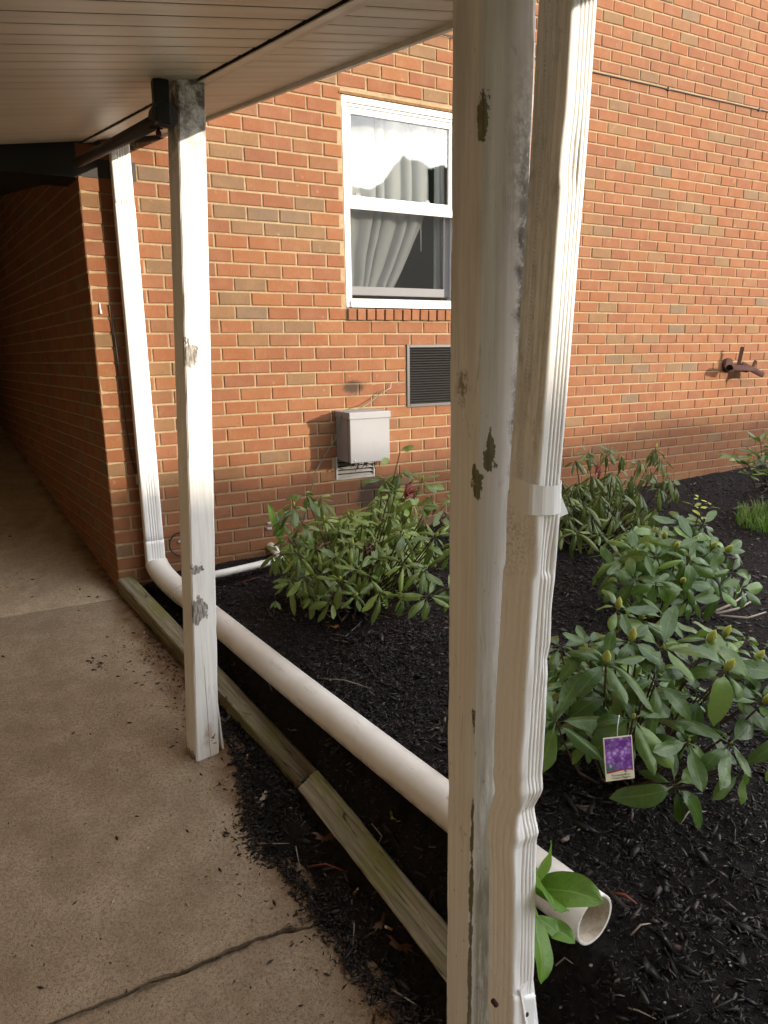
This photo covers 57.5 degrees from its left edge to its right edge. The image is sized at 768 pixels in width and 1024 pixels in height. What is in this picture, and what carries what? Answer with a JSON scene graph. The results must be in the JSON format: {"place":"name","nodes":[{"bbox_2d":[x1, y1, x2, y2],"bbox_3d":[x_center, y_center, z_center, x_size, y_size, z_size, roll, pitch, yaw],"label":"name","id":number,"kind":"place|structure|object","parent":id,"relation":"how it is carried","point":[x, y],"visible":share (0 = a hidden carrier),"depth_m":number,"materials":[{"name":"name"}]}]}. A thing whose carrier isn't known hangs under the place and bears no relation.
{"place":"outdoors","nodes":[
{"label":"outdoors","id":0,"kind":"place"},
{"bbox_2d":[0,423,412,1023],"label":"sidewalk","id":1,"kind":"structure","parent":0,"point":[170,974],"depth_m":2.46,"materials":[{"name":"concrete"}]},
{"bbox_2d":[168,78,223,760],"bbox_3d":[-0.724,-0.237,2.684,0.221,2.566,0.123,-11,16,-37],"label":"wooden post","id":2,"kind":"object","parent":1,"relation":"on","point":[188,198],"visible":0.97,"depth_m":2.62,"materials":[{"name":"white wood"}]},
{"bbox_2d":[0,521,396,1023],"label":"walkway crumbs","id":3,"kind":"object","parent":1,"relation":"on","point":[268,962],"visible":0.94,"depth_m":2.52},
{"bbox_2d":[117,577,315,787],"bbox_3d":[-0.922,0.754,3.476,0.100,0.105,2.069,-12,25,-36],"label":"landscape timber","id":4,"kind":"object","parent":1,"relation":"on","point":[290,760],"visible":0.77,"depth_m":3.14,"materials":[{"name":"brown wood"}]},
{"bbox_2d":[447,0,534,1023],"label":"wooden post","id":5,"kind":"object","parent":1,"relation":"on","point":[493,70],"visible":0.81,"depth_m":1.25,"materials":[{"name":"white wood"}]},
{"bbox_2d":[487,0,596,1023],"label":"downspout","id":6,"kind":"object","parent":5,"relation":"attached to","point":[536,509],"visible":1,"depth_m":1.20,"materials":[{"name":"metal"}]},
{"bbox_2d":[112,464,767,1023],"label":"mulch bed","id":7,"kind":"object","parent":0,"point":[286,716],"visible":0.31,"depth_m":2.24,"materials":[{"name":"black wood"}]},
{"bbox_2d":[181,542,283,578],"bbox_3d":[-0.951,0.311,4.346,0.732,0.102,0.243,-11,16,-37],"label":"thin pipe","id":8,"kind":"object","parent":7,"relation":"on","point":[239,569],"visible":0.41,"depth_m":4.28,"materials":[{"name":"white plastic"}]},
{"bbox_2d":[256,790,267,802],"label":"dead leaf","id":9,"kind":"object","parent":7,"relation":"on","point":[263,796],"visible":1,"depth_m":2.68,"materials":[{"name":"beige plant"}]},
{"bbox_2d":[268,601,281,617],"bbox_3d":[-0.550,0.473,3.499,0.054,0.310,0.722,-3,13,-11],"label":"seedling","id":10,"kind":"object","parent":7,"relation":"on","point":[275,604],"visible":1,"depth_m":3.17,"materials":[{"name":"green plant"}]},
{"bbox_2d":[267,503,284,548],"bbox_3d":[-0.543,0.068,3.546,0.083,0.230,0.042,-4,13,-12],"label":"weed","id":11,"kind":"object","parent":7,"relation":"on","point":[273,519],"visible":0.66,"depth_m":3.54,"materials":[{"name":"green plant"}]},
{"bbox_2d":[312,831,334,840],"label":"dead leaf","id":12,"kind":"object","parent":7,"relation":"on","point":[329,836],"visible":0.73,"depth_m":2.41,"materials":[{"name":"brown plant"}]},
{"bbox_2d":[307,863,344,870],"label":"twig","id":13,"kind":"object","parent":7,"relation":"on","point":[310,866],"visible":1,"depth_m":2.36,"materials":[{"name":"brown wood"}]},
{"bbox_2d":[320,678,371,688],"bbox_3d":[-0.163,0.731,3.006,0.255,0.018,0.015,5,14,25],"label":"twig","id":14,"kind":"object","parent":7,"relation":"on","point":[342,679],"visible":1,"depth_m":3.02,"materials":[{"name":"wood"}]},
{"bbox_2d":[259,445,449,623],"bbox_3d":[-0.106,0.192,3.567,1.016,1.044,1.741,-2,13,-7],"label":"rhododendron","id":15,"kind":"object","parent":7,"relation":"on","point":[380,548],"visible":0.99,"depth_m":3.29,"materials":[{"name":"green plant"}]},
{"bbox_2d":[298,770,447,982],"bbox_3d":[-0.015,1.144,2.255,0.102,0.105,0.887,-42,36,-16],"label":"landscape timber","id":16,"kind":"object","parent":7,"relation":"on","point":[422,921],"visible":0.85,"depth_m":2.19,"materials":[{"name":"brown wood"}]},
{"bbox_2d":[368,912,385,934],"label":"dead leaf","id":17,"kind":"object","parent":7,"relation":"on","point":[380,923],"visible":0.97,"depth_m":2.12,"materials":[{"name":"brown plant"}]},
{"bbox_2d":[145,558,611,945],"bbox_3d":[-0.437,0.651,2.992,0.164,0.232,3.297,-10,15,-34],"label":"drain pipe","id":18,"kind":"object","parent":7,"relation":"on","point":[417,782],"visible":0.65,"depth_m":2.45,"materials":[{"name":"white plastic"}]},
{"bbox_2d":[386,934,419,955],"bbox_3d":[0.058,1.280,2.059,0.122,0.030,0.039,7,15,32],"label":"dead leaf","id":19,"kind":"object","parent":7,"relation":"on","point":[405,947],"visible":1,"depth_m":2.06,"materials":[{"name":"brown plant"}]},
{"bbox_2d":[391,988,416,1005],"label":"twig","id":20,"kind":"object","parent":7,"relation":"on","point":[398,993],"visible":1,"depth_m":1.99,"materials":[{"name":"wood"}]},
{"bbox_2d":[555,957,572,965],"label":"twig","id":21,"kind":"object","parent":7,"relation":"on","point":[561,960],"visible":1,"depth_m":1.72,"materials":[{"name":"brown wood"}]},
{"bbox_2d":[534,841,603,983],"bbox_3d":[0.348,0.917,1.545,0.140,0.472,0.343,-3,13,-11],"label":"weed","id":22,"kind":"object","parent":7,"relation":"on","point":[561,891],"visible":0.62,"depth_m":1.46,"materials":[{"name":"green plant"}]},
{"bbox_2d":[558,444,681,559],"bbox_3d":[1.338,-0.030,4.473,0.977,0.853,1.773,2,13,14],"label":"rhododendron","id":23,"kind":"object","parent":7,"relation":"on","point":[593,518],"visible":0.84,"depth_m":4.16,"materials":[{"name":"green plant"}]},
{"bbox_2d":[613,892,636,903],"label":"twig","id":24,"kind":"object","parent":7,"relation":"on","point":[622,894],"visible":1,"depth_m":1.79,"materials":[{"name":"brown wood"}]},
{"bbox_2d":[630,923,650,935],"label":"twig","id":25,"kind":"object","parent":7,"relation":"on","point":[635,930],"visible":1,"depth_m":1.70,"materials":[{"name":"beige wood"}]},
{"bbox_2d":[628,1007,655,1018],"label":"twig","id":26,"kind":"object","parent":7,"relation":"on","point":[641,1012],"visible":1,"depth_m":1.55,"materials":[{"name":"brown wood"}]},
{"bbox_2d":[542,589,767,828],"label":"rhododendron","id":27,"kind":"object","parent":7,"relation":"on","point":[590,723],"visible":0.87,"depth_m":1.88,"materials":[{"name":"green plant"}]},
{"bbox_2d":[603,715,634,781],"bbox_3d":[0.580,0.585,1.738,0.074,0.162,0.012,-6,5,-3],"label":"plant tag","id":28,"kind":"object","parent":27,"relation":"hanging from","point":[618,758],"visible":1,"depth_m":1.74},
{"bbox_2d":[592,495,762,626],"bbox_3d":[1.348,0.262,3.256,0.724,0.737,1.256,2,13,14],"label":"rhododendron","id":29,"kind":"object","parent":7,"relation":"on","point":[663,580],"visible":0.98,"depth_m":2.86,"materials":[{"name":"green plant"}]},
{"bbox_2d":[714,591,748,612],"bbox_3d":[1.798,0.468,3.596,0.294,0.059,0.040,-8,15,-30],"label":"dry branch","id":30,"kind":"object","parent":7,"relation":"on","point":[724,607],"visible":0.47,"depth_m":3.55,"materials":[{"name":"brown wood"}]},
{"bbox_2d":[715,601,750,614],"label":"dry branch","id":31,"kind":"object","parent":7,"relation":"on","point":[727,611],"visible":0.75,"depth_m":3.50,"materials":[{"name":"brown wood"}]},
{"bbox_2d":[716,431,767,493],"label":"rhododendron","id":32,"kind":"object","parent":7,"relation":"on","point":[761,460],"visible":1,"depth_m":4.96,"materials":[{"name":"green plant"}]},
{"bbox_2d":[719,611,765,618],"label":"dry branch","id":33,"kind":"object","parent":7,"relation":"on","point":[732,616],"visible":1,"depth_m":3.40,"materials":[{"name":"brown wood"}]},
{"bbox_2d":[733,493,767,534],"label":"grass tuft","id":34,"kind":"object","parent":7,"relation":"on","point":[760,520],"visible":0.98,"depth_m":5.15,"materials":[{"name":"green plant"}]},
{"bbox_2d":[559,768,761,1015],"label":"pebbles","id":35,"kind":"object","parent":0,"point":[591,965],"visible":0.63,"depth_m":1.69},
{"label":"ground","id":36,"kind":"structure","parent":0,"visible":0},
{"bbox_2d":[0,0,767,587],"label":"brick building","id":37,"kind":"structure","parent":36,"relation":"on","point":[308,340],"depth_m":4.79,"materials":[{"name":"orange brick"}]},
{"bbox_2d":[110,304,135,473],"bbox_3d":[-1.489,-0.688,3.999,0.057,0.960,0.011,-7,14,-27],"label":"loose cable","id":38,"kind":"object","parent":37,"relation":"attached to","point":[121,388],"visible":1,"depth_m":3.99,"materials":[{"name":"black rubber"}]},
{"bbox_2d":[107,138,164,562],"bbox_3d":[-1.404,-0.856,3.976,0.118,2.385,0.080,-7,14,-27],"label":"downspout","id":39,"kind":"object","parent":37,"relation":"attached to","point":[147,480],"visible":0.95,"depth_m":3.93,"materials":[{"name":"white metal"}]},
{"bbox_2d":[169,532,180,556],"bbox_3d":[-1.248,0.197,4.315,0.153,0.160,0.015,-7,14,-27],"label":"coiled cable","id":40,"kind":"object","parent":37,"relation":"attached to","point":[170,545],"visible":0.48,"depth_m":4.28,"materials":[{"name":"black rubber"}]},
{"bbox_2d":[0,0,452,143],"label":"canopy","id":41,"kind":"object","parent":37,"relation":"attached to","point":[76,70],"visible":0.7,"depth_m":2.01,"materials":[{"name":"plastic"}]},
{"bbox_2d":[72,78,177,167],"bbox_3d":[-1.159,-1.565,3.007,0.084,0.274,1.633,-8,15,-31],"label":"dark pipe","id":42,"kind":"object","parent":41,"relation":"attached to","point":[162,113],"visible":1,"depth_m":2.42,"materials":[{"name":"metal"}]},
{"bbox_2d":[335,457,374,479],"bbox_3d":[-0.205,-0.313,4.818,0.294,0.157,0.053,-7,14,-27],"label":"foundation vent","id":43,"kind":"object","parent":37,"relation":"attached to","point":[344,470],"visible":0.73,"depth_m":4.81,"materials":[{"name":"metal"}]},
{"bbox_2d":[335,409,390,463],"bbox_3d":[-0.140,-0.509,4.655,0.300,0.328,0.229,-7,14,-27],"label":"electric box","id":44,"kind":"object","parent":37,"relation":"attached to","point":[362,436],"visible":0.91,"depth_m":4.57,"materials":[{"name":"grey paint"}]},
{"bbox_2d":[303,418,341,521],"bbox_3d":[-0.412,-0.278,4.615,0.283,0.682,0.046,-4,13,-13],"label":"ground wire","id":45,"kind":"object","parent":44,"relation":"hanging from","point":[319,465],"visible":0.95,"depth_m":4.62,"materials":[{"name":"grey metal"}]},
{"bbox_2d":[341,392,377,417],"bbox_3d":[-0.147,-0.714,4.651,0.041,0.149,0.357,11,17,42],"label":"box wire","id":46,"kind":"object","parent":44,"relation":"attached to","point":[360,407],"visible":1,"depth_m":4.62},
{"bbox_2d":[348,461,379,470],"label":"nest scraps","id":47,"kind":"object","parent":44,"relation":"hanging from","point":[365,463],"visible":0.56,"depth_m":4.65,"materials":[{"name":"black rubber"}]},
{"bbox_2d":[341,94,451,309],"bbox_3d":[0.113,-2.005,4.662,0.873,1.255,0.122,-7,14,-27],"label":"window","id":48,"kind":"structure","parent":37,"relation":"in","point":[350,105],"depth_m":4.61,"materials":[{"name":"white plastic"}]},
{"bbox_2d":[350,115,444,288],"bbox_3d":[0.063,-2.058,4.749,0.800,1.100,0.077,-7,14,-27],"label":"curtain","id":49,"kind":"object","parent":37,"relation":"hanging from","point":[388,159],"visible":0.75,"depth_m":4.72,"materials":[{"name":"fabric"}]},
{"bbox_2d":[406,344,450,406],"bbox_3d":[0.436,-0.986,5.038,0.665,0.427,0.076,-7,14,-27],"label":"louver grille","id":50,"kind":"object","parent":37,"relation":"attached to","point":[427,375],"visible":0.61,"depth_m":4.95,"materials":[{"name":"grey metal"}]},
{"bbox_2d":[443,34,767,111],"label":"wall cable","id":51,"kind":"object","parent":37,"relation":"attached to","point":[668,89],"depth_m":5.46,"materials":[{"name":"black rubber"}]},
{"bbox_2d":[722,347,764,377],"bbox_3d":[3.266,-1.354,6.331,0.457,0.276,0.230,-7,14,-27],"label":"faucet","id":52,"kind":"object","parent":37,"relation":"attached to","point":[727,365],"visible":1,"depth_m":6.32,"materials":[{"name":"metal"}]}
]}

